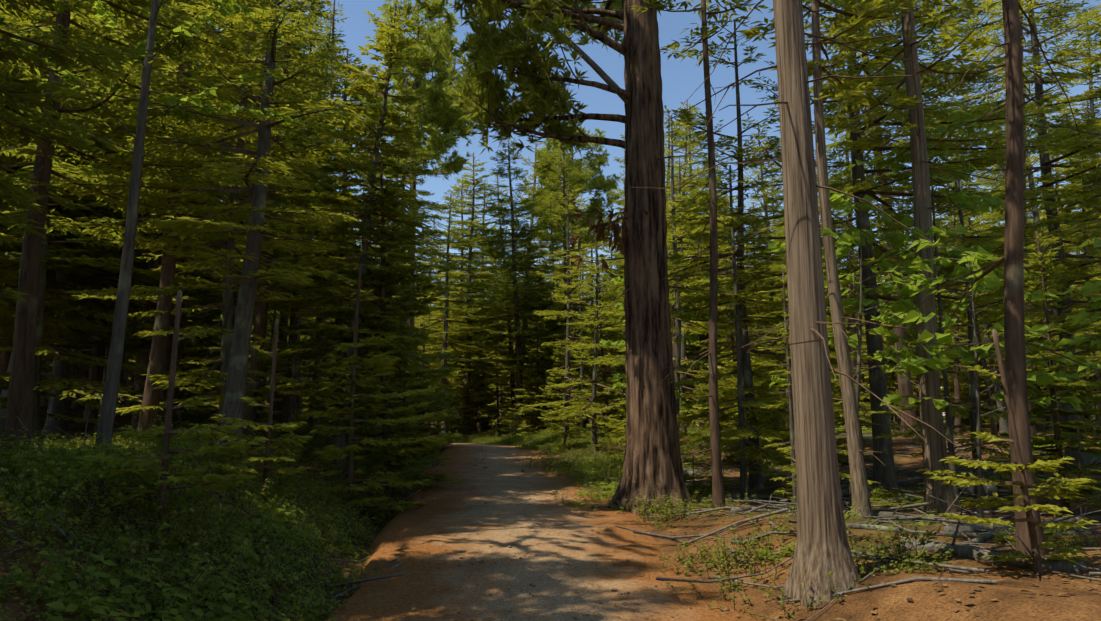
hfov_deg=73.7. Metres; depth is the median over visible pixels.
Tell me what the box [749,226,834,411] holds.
hemlock tree
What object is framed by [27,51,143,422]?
tall spruce tree
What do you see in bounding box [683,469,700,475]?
rock
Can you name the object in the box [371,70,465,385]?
tall spruce
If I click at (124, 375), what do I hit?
tall cedar tree
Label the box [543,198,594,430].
old spruce tree
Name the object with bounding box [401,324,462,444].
young fir
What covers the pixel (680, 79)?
sky
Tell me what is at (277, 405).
dense spruce tree
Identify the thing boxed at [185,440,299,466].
shrub patch
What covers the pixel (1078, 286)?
dense spruce tree
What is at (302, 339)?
hemlock tree
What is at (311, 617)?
shrub patch
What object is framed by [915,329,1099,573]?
fir sapling
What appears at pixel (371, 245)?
spruce tree
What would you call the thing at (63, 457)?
shrub patch
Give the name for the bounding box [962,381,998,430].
hemlock tree
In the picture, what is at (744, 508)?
fallen log
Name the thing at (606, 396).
young fir tree
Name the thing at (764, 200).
tall hemlock tree
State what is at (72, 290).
dense hemlock tree
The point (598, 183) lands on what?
pine tree
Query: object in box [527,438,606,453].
shrub patch
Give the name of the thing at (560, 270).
dense spruce tree
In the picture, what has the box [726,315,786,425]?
young fir
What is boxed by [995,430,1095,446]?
shrub fern patch
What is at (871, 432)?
shrub patch
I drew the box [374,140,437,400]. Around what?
tall spruce tree
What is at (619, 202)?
dense spruce tree
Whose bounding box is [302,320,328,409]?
dense hemlock tree
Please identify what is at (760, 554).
shrub patch
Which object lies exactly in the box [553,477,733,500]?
shrub patch
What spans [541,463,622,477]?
shrub patch
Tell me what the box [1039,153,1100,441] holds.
young spruce tree
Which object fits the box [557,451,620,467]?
shrub patch
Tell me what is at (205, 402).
young spruce tree
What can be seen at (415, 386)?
fir
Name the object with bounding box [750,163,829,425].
spruce tree
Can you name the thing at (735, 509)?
fallen log
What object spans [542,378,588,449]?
fir sapling
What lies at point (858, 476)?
cedar pole
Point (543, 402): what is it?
young fir
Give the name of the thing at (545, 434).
shrub patch
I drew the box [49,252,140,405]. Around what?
dense spruce tree
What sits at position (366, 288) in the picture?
tall spruce tree
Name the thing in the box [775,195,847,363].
dense spruce tree
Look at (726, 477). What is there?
fir sapling
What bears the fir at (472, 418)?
on the ground
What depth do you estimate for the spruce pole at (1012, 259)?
6.55 m
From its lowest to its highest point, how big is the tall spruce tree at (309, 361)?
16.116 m
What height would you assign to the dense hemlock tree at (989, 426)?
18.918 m
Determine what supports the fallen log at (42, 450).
on the ground
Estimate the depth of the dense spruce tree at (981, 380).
47.11 m
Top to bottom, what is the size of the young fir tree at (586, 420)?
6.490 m
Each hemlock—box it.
[245,0,460,481]
[609,13,837,488]
[754,269,893,509]
[774,0,1086,495]
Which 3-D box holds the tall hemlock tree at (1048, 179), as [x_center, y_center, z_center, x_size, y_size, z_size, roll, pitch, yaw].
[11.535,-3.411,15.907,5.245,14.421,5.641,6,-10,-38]
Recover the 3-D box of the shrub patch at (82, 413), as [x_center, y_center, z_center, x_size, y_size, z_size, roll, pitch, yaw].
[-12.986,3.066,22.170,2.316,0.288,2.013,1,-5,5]
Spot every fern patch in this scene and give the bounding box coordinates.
[0,425,252,488]
[0,441,81,462]
[0,533,280,620]
[2,442,110,476]
[2,536,305,620]
[88,453,337,563]
[141,431,312,484]
[208,471,335,550]
[232,464,375,544]
[254,437,326,455]
[465,435,500,442]
[510,427,548,445]
[525,430,560,438]
[539,439,581,452]
[543,440,589,453]
[577,478,618,495]
[680,429,727,442]
[685,473,735,494]
[835,425,896,433]
[868,483,924,503]
[870,496,923,510]
[900,475,924,490]
[964,525,1100,550]
[967,472,1012,488]
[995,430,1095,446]
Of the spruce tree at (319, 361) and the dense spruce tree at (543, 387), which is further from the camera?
the dense spruce tree at (543, 387)
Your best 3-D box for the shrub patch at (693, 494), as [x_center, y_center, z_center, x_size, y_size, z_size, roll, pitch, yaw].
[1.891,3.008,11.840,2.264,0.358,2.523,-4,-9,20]
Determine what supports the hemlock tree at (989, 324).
on the ground
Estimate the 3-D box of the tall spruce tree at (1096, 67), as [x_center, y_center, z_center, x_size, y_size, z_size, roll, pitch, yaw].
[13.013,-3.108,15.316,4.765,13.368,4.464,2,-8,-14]
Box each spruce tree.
[0,0,153,246]
[0,0,256,452]
[0,0,300,454]
[0,2,84,346]
[0,14,136,395]
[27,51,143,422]
[41,245,113,366]
[46,53,205,430]
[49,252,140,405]
[52,117,132,409]
[82,0,240,430]
[97,0,334,430]
[111,4,220,411]
[114,276,136,402]
[117,340,136,406]
[122,130,222,428]
[150,0,351,449]
[178,359,217,408]
[180,0,359,432]
[186,308,220,410]
[199,319,252,400]
[210,1,370,437]
[220,268,311,413]
[225,0,354,424]
[268,0,365,435]
[269,123,348,413]
[276,10,342,413]
[300,307,330,379]
[308,266,330,409]
[326,193,400,406]
[343,177,398,364]
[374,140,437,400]
[414,176,503,432]
[414,270,439,397]
[431,245,452,427]
[438,293,493,412]
[447,182,536,432]
[448,137,572,433]
[464,322,493,416]
[473,258,505,431]
[477,228,520,431]
[481,323,509,433]
[483,273,524,427]
[486,174,550,435]
[506,195,552,419]
[508,141,605,426]
[513,245,550,430]
[515,256,560,427]
[523,299,561,432]
[526,191,586,427]
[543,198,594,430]
[562,240,595,386]
[583,183,671,377]
[593,124,672,419]
[599,190,689,368]
[664,108,727,375]
[665,100,732,364]
[665,103,758,428]
[686,156,774,424]
[687,205,790,429]
[701,207,761,427]
[728,202,786,417]
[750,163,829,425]
[750,176,785,362]
[750,215,786,428]
[753,209,836,369]
[761,109,891,413]
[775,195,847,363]
[805,0,1000,436]
[826,306,846,378]
[829,229,886,426]
[830,258,869,414]
[833,285,870,429]
[846,241,914,391]
[857,168,913,376]
[873,0,1088,435]
[909,182,993,430]
[911,216,973,386]
[914,183,1003,435]
[936,182,975,430]
[950,337,996,427]
[964,91,1067,429]
[1027,195,1100,378]
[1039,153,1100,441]
[1043,0,1100,204]
[1043,175,1100,411]
[1064,94,1100,358]
[1068,226,1100,408]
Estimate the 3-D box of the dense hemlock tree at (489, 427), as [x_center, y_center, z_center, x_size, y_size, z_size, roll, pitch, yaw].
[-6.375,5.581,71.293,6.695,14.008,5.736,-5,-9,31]
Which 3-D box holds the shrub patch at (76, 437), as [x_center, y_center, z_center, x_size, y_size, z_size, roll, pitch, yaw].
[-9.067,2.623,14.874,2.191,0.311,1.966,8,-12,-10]
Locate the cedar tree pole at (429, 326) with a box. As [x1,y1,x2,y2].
[416,303,441,435]
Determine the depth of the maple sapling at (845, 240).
9.71 m
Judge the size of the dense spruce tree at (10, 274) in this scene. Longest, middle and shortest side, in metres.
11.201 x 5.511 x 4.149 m
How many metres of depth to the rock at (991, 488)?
12.00 m
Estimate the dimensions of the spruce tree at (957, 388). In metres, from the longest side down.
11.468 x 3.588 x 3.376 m
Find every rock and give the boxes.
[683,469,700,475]
[958,482,998,494]
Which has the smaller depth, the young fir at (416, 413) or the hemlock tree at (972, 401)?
the hemlock tree at (972, 401)
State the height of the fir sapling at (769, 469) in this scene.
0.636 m
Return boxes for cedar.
[634,0,979,608]
[769,0,1036,513]
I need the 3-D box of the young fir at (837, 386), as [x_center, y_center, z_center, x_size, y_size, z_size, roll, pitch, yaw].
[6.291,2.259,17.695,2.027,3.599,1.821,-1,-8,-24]
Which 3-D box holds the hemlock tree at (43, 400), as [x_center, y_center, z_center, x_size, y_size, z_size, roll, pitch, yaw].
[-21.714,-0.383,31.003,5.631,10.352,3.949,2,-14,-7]
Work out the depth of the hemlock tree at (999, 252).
14.70 m
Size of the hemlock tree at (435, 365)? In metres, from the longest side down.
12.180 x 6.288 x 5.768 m
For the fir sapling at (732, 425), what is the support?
on the ground
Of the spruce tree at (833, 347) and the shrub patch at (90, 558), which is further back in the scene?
the spruce tree at (833, 347)
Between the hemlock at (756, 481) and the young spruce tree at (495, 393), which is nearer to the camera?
the hemlock at (756, 481)
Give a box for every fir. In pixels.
[0,260,13,425]
[0,287,26,331]
[120,216,236,440]
[202,310,285,435]
[293,301,348,425]
[306,162,461,498]
[307,262,461,515]
[355,245,441,428]
[373,370,427,471]
[380,316,428,428]
[392,357,431,434]
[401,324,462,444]
[440,404,459,433]
[448,371,470,434]
[453,361,487,436]
[470,321,524,435]
[495,394,523,443]
[508,316,560,436]
[526,368,559,431]
[532,380,557,432]
[538,337,578,430]
[545,375,582,430]
[584,348,625,427]
[687,315,785,462]
[718,351,733,428]
[725,339,784,428]
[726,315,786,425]
[771,379,848,464]
[982,231,1100,517]
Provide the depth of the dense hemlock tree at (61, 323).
14.89 m
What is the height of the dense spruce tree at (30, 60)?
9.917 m
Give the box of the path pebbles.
[399,445,728,610]
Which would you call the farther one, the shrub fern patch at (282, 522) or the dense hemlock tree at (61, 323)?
the dense hemlock tree at (61, 323)
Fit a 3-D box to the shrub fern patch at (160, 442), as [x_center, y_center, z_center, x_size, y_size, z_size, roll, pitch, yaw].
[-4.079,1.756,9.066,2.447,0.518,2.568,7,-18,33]
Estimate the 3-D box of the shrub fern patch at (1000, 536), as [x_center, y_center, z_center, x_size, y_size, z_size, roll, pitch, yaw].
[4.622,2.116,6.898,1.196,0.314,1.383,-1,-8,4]
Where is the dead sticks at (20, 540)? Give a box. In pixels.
[0,420,450,619]
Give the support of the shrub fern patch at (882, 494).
on the ground
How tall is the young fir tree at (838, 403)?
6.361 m
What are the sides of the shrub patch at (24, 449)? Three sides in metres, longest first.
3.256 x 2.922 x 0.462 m
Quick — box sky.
[137,0,1100,415]
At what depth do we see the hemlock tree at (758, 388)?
14.48 m
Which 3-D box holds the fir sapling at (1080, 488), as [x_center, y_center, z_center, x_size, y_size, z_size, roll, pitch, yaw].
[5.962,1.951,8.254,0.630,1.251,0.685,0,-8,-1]
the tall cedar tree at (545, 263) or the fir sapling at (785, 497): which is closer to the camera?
the fir sapling at (785, 497)
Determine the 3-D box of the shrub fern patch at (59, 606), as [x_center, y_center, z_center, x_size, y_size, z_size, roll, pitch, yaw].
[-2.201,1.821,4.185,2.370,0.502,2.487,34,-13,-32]
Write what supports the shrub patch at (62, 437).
on the ground
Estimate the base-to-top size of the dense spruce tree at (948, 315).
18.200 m
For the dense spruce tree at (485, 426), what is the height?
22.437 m
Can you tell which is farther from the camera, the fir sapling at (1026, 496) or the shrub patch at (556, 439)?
the shrub patch at (556, 439)
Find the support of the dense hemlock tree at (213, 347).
on the ground
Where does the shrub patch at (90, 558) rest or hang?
on the ground
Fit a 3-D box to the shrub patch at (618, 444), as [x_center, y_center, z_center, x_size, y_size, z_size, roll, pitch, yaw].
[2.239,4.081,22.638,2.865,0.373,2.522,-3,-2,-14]
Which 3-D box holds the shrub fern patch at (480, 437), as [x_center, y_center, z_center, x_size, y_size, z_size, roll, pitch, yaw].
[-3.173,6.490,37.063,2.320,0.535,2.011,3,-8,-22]
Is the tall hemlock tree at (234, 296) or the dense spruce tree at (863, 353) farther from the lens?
the dense spruce tree at (863, 353)
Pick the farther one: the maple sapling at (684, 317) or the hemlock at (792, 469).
the maple sapling at (684, 317)
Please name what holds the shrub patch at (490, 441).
on the ground
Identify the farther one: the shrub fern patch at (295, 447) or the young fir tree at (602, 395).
the young fir tree at (602, 395)
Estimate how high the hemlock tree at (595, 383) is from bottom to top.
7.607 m
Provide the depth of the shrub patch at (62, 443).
10.77 m
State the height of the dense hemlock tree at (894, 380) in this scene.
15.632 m
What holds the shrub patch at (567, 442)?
on the ground
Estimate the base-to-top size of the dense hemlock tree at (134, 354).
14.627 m
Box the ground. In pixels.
[0,406,1100,620]
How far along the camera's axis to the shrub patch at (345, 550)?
8.26 m
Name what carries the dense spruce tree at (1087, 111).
on the ground
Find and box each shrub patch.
[0,427,74,458]
[0,428,122,445]
[0,428,287,589]
[0,429,216,454]
[0,434,132,485]
[0,436,143,456]
[0,450,50,514]
[0,459,49,534]
[0,474,207,586]
[0,478,250,613]
[0,500,264,620]
[0,517,267,620]
[0,546,284,620]
[1,436,132,459]
[1,437,121,450]
[32,432,177,457]
[40,468,338,620]
[46,431,128,442]
[64,435,336,556]
[66,445,383,620]
[69,410,131,416]
[72,428,199,441]
[88,425,173,436]
[111,431,323,534]
[128,431,339,505]
[132,484,347,620]
[134,493,302,615]
[137,415,372,517]
[140,439,304,503]
[160,416,380,565]
[172,485,360,620]
[175,438,373,573]
[178,428,356,474]
[180,437,319,521]
[185,435,322,462]
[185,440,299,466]
[195,410,267,419]
[195,435,322,506]
[199,440,297,458]
[202,407,307,419]
[208,441,315,463]
[213,418,309,436]
[216,430,307,444]
[240,477,384,551]
[255,435,335,450]
[257,418,307,433]
[257,429,382,446]
[260,433,359,453]
[262,451,364,496]
[265,437,380,477]
[288,418,392,446]
[293,408,321,421]
[294,422,391,460]
[294,466,404,528]
[397,423,442,454]
[457,432,495,442]
[458,431,492,442]
[470,435,525,443]
[473,431,538,443]
[492,434,536,444]
[497,431,545,444]
[502,433,531,444]
[514,427,603,449]
[516,428,590,451]
[518,424,582,445]
[518,453,621,473]
[520,428,583,445]
[527,429,602,449]
[527,432,584,442]
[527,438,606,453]
[528,426,587,445]
[530,447,623,462]
[535,448,620,461]
[537,435,616,451]
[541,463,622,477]
[547,436,606,453]
[549,456,622,470]
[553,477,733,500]
[556,461,621,482]
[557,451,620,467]
[561,481,738,522]
[562,452,710,480]
[565,470,622,492]
[567,470,620,481]
[574,459,621,472]
[579,453,682,470]
[581,437,625,451]
[582,454,683,466]
[586,491,612,503]
[602,484,709,509]
[610,496,970,619]
[611,453,705,462]
[621,442,709,462]
[634,487,756,530]
[680,429,738,448]
[681,427,709,438]
[683,437,779,454]
[722,447,840,468]
[840,427,897,437]
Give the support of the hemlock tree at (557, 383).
on the ground
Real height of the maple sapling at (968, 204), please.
5.733 m
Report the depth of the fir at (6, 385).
11.84 m
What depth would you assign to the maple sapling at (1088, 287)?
8.44 m
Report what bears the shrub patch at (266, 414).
on the ground
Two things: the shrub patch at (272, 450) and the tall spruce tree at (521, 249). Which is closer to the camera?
the shrub patch at (272, 450)
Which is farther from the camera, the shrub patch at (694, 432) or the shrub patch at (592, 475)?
the shrub patch at (694, 432)
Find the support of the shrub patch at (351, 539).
on the ground
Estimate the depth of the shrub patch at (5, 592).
4.52 m
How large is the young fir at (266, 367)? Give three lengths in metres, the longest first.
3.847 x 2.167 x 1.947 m
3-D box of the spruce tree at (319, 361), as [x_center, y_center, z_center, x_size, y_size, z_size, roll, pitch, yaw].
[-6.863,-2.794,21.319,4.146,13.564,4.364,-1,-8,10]
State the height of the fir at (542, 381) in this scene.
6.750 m
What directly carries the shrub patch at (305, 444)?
on the ground
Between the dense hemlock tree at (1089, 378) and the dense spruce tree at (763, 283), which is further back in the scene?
the dense hemlock tree at (1089, 378)
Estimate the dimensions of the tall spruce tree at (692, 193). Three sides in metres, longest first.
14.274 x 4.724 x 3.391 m
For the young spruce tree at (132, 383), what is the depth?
44.70 m
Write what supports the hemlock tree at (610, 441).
on the ground
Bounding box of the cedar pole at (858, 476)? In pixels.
[736,0,936,518]
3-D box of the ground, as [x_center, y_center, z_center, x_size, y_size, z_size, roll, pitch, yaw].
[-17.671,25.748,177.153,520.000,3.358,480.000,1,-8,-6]
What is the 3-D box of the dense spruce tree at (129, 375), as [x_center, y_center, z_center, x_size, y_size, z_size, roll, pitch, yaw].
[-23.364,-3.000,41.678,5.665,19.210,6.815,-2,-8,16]
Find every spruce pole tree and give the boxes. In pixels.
[628,0,768,509]
[884,191,913,424]
[935,133,1002,436]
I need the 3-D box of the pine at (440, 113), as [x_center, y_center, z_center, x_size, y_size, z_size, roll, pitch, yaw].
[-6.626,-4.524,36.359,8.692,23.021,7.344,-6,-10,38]
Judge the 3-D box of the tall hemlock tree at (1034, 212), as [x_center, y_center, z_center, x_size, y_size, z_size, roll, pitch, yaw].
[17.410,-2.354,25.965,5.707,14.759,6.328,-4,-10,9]
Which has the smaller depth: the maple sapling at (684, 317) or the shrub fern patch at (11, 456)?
the shrub fern patch at (11, 456)
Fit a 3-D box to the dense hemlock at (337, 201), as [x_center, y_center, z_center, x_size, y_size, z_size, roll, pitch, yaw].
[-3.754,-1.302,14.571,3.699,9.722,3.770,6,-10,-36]
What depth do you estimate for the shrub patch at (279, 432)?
20.02 m
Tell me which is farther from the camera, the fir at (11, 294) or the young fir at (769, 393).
the young fir at (769, 393)
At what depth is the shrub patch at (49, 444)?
8.38 m
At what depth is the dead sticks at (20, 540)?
6.51 m
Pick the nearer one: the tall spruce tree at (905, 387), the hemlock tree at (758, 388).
the hemlock tree at (758, 388)
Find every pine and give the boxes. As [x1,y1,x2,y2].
[339,0,491,422]
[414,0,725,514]
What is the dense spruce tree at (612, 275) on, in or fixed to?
on the ground
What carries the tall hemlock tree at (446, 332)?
on the ground
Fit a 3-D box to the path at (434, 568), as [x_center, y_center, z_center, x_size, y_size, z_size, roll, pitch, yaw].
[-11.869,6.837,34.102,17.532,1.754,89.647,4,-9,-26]
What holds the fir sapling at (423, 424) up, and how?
on the ground
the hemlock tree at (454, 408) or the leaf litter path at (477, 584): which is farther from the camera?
the hemlock tree at (454, 408)
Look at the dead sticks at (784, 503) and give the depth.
8.51 m
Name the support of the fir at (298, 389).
on the ground
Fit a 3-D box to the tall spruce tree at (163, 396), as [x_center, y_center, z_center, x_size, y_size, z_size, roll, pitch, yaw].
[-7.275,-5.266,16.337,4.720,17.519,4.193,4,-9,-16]
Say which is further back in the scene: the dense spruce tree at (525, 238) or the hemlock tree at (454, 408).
the hemlock tree at (454, 408)
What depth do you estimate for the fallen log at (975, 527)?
7.76 m
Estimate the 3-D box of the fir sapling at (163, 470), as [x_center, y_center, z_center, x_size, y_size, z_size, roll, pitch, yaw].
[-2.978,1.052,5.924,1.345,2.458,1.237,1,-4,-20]
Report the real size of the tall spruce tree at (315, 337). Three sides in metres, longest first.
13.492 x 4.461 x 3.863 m
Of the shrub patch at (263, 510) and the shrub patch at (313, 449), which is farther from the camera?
the shrub patch at (313, 449)
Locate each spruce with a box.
[19,0,268,445]
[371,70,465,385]
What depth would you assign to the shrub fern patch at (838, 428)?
22.98 m
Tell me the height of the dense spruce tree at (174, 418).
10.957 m
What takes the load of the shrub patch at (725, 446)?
on the ground
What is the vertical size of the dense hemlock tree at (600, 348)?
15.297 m
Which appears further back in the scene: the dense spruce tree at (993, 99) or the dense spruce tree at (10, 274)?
the dense spruce tree at (993, 99)
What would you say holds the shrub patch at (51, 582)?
on the ground
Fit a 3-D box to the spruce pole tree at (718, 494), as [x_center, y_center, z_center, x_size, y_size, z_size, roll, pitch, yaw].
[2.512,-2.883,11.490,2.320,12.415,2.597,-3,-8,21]
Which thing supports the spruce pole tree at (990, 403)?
on the ground
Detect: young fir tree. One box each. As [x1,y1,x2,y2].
[176,357,186,409]
[566,256,626,438]
[577,358,601,429]
[588,367,612,425]
[601,320,626,429]
[830,365,843,427]
[893,329,945,425]
[953,363,990,429]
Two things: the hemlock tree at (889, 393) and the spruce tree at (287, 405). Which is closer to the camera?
the spruce tree at (287, 405)
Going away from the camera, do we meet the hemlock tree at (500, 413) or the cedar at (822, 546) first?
the cedar at (822, 546)
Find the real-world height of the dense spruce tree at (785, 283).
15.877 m
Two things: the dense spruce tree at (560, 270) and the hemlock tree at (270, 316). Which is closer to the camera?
the hemlock tree at (270, 316)
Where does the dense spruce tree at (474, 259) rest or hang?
on the ground
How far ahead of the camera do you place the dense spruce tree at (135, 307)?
24.39 m
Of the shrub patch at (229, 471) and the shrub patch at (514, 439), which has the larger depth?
the shrub patch at (514, 439)
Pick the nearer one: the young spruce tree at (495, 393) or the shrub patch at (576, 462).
the shrub patch at (576, 462)
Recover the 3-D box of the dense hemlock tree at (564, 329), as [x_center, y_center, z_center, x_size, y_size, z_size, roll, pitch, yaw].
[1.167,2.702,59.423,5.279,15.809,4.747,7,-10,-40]
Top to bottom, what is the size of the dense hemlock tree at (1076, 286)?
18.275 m
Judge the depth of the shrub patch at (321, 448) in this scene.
15.20 m
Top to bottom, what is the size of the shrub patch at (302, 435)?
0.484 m
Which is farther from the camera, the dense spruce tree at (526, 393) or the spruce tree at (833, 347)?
the dense spruce tree at (526, 393)
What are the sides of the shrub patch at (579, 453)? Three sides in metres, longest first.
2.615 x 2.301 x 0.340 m
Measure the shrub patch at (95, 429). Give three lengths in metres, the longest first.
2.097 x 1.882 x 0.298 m
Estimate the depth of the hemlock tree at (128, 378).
35.72 m
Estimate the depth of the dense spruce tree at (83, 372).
25.10 m
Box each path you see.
[328,443,763,620]
[365,448,764,620]
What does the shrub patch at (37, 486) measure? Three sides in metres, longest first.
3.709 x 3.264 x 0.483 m
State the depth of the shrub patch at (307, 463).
11.98 m
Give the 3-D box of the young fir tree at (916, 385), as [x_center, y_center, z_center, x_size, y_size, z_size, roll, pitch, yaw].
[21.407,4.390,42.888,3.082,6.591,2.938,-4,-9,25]
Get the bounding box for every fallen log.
[0,414,158,502]
[34,426,92,450]
[700,481,907,501]
[731,494,847,511]
[739,501,847,511]
[841,468,988,496]
[843,471,1095,530]
[845,500,1100,536]
[901,494,1087,572]
[929,474,1096,545]
[943,510,1100,532]
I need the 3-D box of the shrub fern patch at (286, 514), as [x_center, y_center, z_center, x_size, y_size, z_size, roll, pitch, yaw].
[-3.149,1.800,7.022,2.390,0.506,2.508,28,-8,-7]
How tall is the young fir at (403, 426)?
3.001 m
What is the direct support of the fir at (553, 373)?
on the ground
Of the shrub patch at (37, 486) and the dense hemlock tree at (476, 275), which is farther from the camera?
the dense hemlock tree at (476, 275)
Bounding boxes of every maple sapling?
[600,274,708,409]
[768,190,969,510]
[825,111,1033,504]
[880,238,1084,517]
[1053,216,1100,378]
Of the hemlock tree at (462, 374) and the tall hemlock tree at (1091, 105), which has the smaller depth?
the tall hemlock tree at (1091, 105)
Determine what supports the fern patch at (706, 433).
on the ground
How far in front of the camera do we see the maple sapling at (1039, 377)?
8.70 m
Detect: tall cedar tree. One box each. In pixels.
[89,274,136,406]
[482,138,560,435]
[584,220,623,411]
[1028,114,1099,422]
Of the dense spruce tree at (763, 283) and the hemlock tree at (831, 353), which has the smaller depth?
the hemlock tree at (831, 353)
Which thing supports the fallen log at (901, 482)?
on the ground
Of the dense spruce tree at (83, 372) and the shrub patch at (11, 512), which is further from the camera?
the dense spruce tree at (83, 372)
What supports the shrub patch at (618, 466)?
on the ground
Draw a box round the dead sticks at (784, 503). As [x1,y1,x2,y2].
[528,429,1100,620]
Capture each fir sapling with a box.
[82,290,268,549]
[176,357,209,416]
[188,319,313,503]
[406,410,430,432]
[486,417,497,436]
[516,405,537,434]
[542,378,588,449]
[597,409,626,456]
[684,455,710,491]
[707,393,735,432]
[723,457,734,492]
[747,446,774,476]
[763,454,776,479]
[773,467,791,503]
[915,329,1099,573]
[1048,428,1100,520]
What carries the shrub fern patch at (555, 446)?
on the ground
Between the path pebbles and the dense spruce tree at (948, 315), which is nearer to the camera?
the path pebbles
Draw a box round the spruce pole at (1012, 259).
[868,0,1100,555]
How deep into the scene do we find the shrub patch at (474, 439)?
39.34 m
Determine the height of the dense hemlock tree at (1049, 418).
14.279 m
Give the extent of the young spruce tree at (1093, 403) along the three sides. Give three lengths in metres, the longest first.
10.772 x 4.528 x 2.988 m
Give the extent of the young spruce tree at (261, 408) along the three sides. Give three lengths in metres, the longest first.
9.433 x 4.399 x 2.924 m
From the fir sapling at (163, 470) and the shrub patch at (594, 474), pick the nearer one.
the fir sapling at (163, 470)
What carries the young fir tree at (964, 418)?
on the ground
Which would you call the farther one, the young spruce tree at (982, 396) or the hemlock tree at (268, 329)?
the young spruce tree at (982, 396)
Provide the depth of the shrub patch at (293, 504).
8.10 m
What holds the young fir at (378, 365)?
on the ground
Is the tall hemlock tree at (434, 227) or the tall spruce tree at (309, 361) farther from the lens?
the tall hemlock tree at (434, 227)
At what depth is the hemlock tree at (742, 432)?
12.64 m
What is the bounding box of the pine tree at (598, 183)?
[521,124,620,428]
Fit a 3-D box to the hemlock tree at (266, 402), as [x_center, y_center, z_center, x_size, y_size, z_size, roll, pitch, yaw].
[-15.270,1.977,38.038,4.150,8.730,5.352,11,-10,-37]
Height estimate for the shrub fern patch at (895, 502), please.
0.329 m
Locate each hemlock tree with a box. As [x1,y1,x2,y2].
[0,0,226,435]
[0,2,132,357]
[0,2,256,434]
[0,107,201,440]
[27,0,373,463]
[40,231,120,400]
[40,330,87,406]
[61,0,349,443]
[117,359,135,404]
[126,169,250,367]
[134,21,309,380]
[187,197,270,391]
[203,308,270,404]
[212,310,289,410]
[215,251,290,400]
[252,218,368,403]
[265,49,463,444]
[269,308,311,410]
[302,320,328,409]
[391,275,449,429]
[392,214,448,352]
[414,192,504,434]
[417,152,515,434]
[429,271,465,426]
[431,313,456,422]
[436,355,462,428]
[449,348,475,424]
[452,321,509,429]
[474,329,532,435]
[479,321,525,433]
[494,241,545,432]
[524,215,625,449]
[534,184,623,431]
[535,351,590,428]
[545,237,604,430]
[549,259,590,405]
[557,207,614,431]
[561,250,709,455]
[583,278,617,405]
[664,115,768,454]
[666,154,763,435]
[668,243,752,405]
[681,61,898,446]
[689,335,736,427]
[694,165,872,498]
[726,120,863,423]
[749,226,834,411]
[758,218,903,431]
[827,277,918,441]
[830,246,892,407]
[833,309,914,425]
[858,203,961,431]
[865,25,1079,444]
[875,178,1100,498]
[929,0,1100,472]
[935,215,965,430]
[935,216,1004,429]
[942,190,1036,429]
[946,67,1100,425]
[949,173,1048,433]
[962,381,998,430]
[977,10,1100,450]
[981,310,1044,414]
[991,170,1098,429]
[1030,6,1100,427]
[1042,207,1092,420]
[1042,359,1086,426]
[1059,151,1099,392]
[1077,286,1100,427]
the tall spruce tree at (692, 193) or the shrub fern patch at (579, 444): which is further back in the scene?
the tall spruce tree at (692, 193)
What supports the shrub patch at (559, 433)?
on the ground
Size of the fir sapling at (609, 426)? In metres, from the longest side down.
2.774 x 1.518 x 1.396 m
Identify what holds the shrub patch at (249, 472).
on the ground
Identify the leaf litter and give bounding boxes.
[1,452,418,618]
[584,435,1100,620]
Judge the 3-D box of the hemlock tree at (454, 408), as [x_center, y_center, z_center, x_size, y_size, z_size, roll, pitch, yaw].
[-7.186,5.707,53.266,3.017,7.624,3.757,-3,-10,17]
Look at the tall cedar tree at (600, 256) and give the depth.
48.67 m
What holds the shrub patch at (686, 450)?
on the ground
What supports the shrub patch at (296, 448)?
on the ground
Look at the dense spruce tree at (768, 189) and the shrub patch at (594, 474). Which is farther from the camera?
the dense spruce tree at (768, 189)
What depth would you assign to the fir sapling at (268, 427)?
8.26 m
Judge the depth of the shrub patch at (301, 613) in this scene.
6.05 m
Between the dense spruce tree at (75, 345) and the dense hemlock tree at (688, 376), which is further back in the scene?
the dense hemlock tree at (688, 376)
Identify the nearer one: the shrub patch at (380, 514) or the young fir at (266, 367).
the shrub patch at (380, 514)
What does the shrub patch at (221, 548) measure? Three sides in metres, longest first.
2.106 x 1.831 x 0.262 m
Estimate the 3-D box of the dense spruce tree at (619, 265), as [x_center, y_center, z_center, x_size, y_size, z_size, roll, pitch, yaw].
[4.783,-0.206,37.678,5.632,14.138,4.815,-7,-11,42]
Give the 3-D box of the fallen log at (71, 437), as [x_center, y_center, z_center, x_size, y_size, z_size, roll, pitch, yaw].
[-7.055,1.765,10.394,4.608,0.822,0.936,-2,-8,13]
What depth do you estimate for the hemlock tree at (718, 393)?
32.29 m
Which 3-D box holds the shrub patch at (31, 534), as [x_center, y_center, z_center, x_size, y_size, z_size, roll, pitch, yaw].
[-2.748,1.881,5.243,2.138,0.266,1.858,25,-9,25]
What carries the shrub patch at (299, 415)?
on the ground
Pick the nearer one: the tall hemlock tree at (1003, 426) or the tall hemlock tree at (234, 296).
the tall hemlock tree at (234, 296)
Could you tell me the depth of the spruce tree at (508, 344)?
53.55 m
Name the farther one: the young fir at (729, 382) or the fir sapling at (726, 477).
the young fir at (729, 382)
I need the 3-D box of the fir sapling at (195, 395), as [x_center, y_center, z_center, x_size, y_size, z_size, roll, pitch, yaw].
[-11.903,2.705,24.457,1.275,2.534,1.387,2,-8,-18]
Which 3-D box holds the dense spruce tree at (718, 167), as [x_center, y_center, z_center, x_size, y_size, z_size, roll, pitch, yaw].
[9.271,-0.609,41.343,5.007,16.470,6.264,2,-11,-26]
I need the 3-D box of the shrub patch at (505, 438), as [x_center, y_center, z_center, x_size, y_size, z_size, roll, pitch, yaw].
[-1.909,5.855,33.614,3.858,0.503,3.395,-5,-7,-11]
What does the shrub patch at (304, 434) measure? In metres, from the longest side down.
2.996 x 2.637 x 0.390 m
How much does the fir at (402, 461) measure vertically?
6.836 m

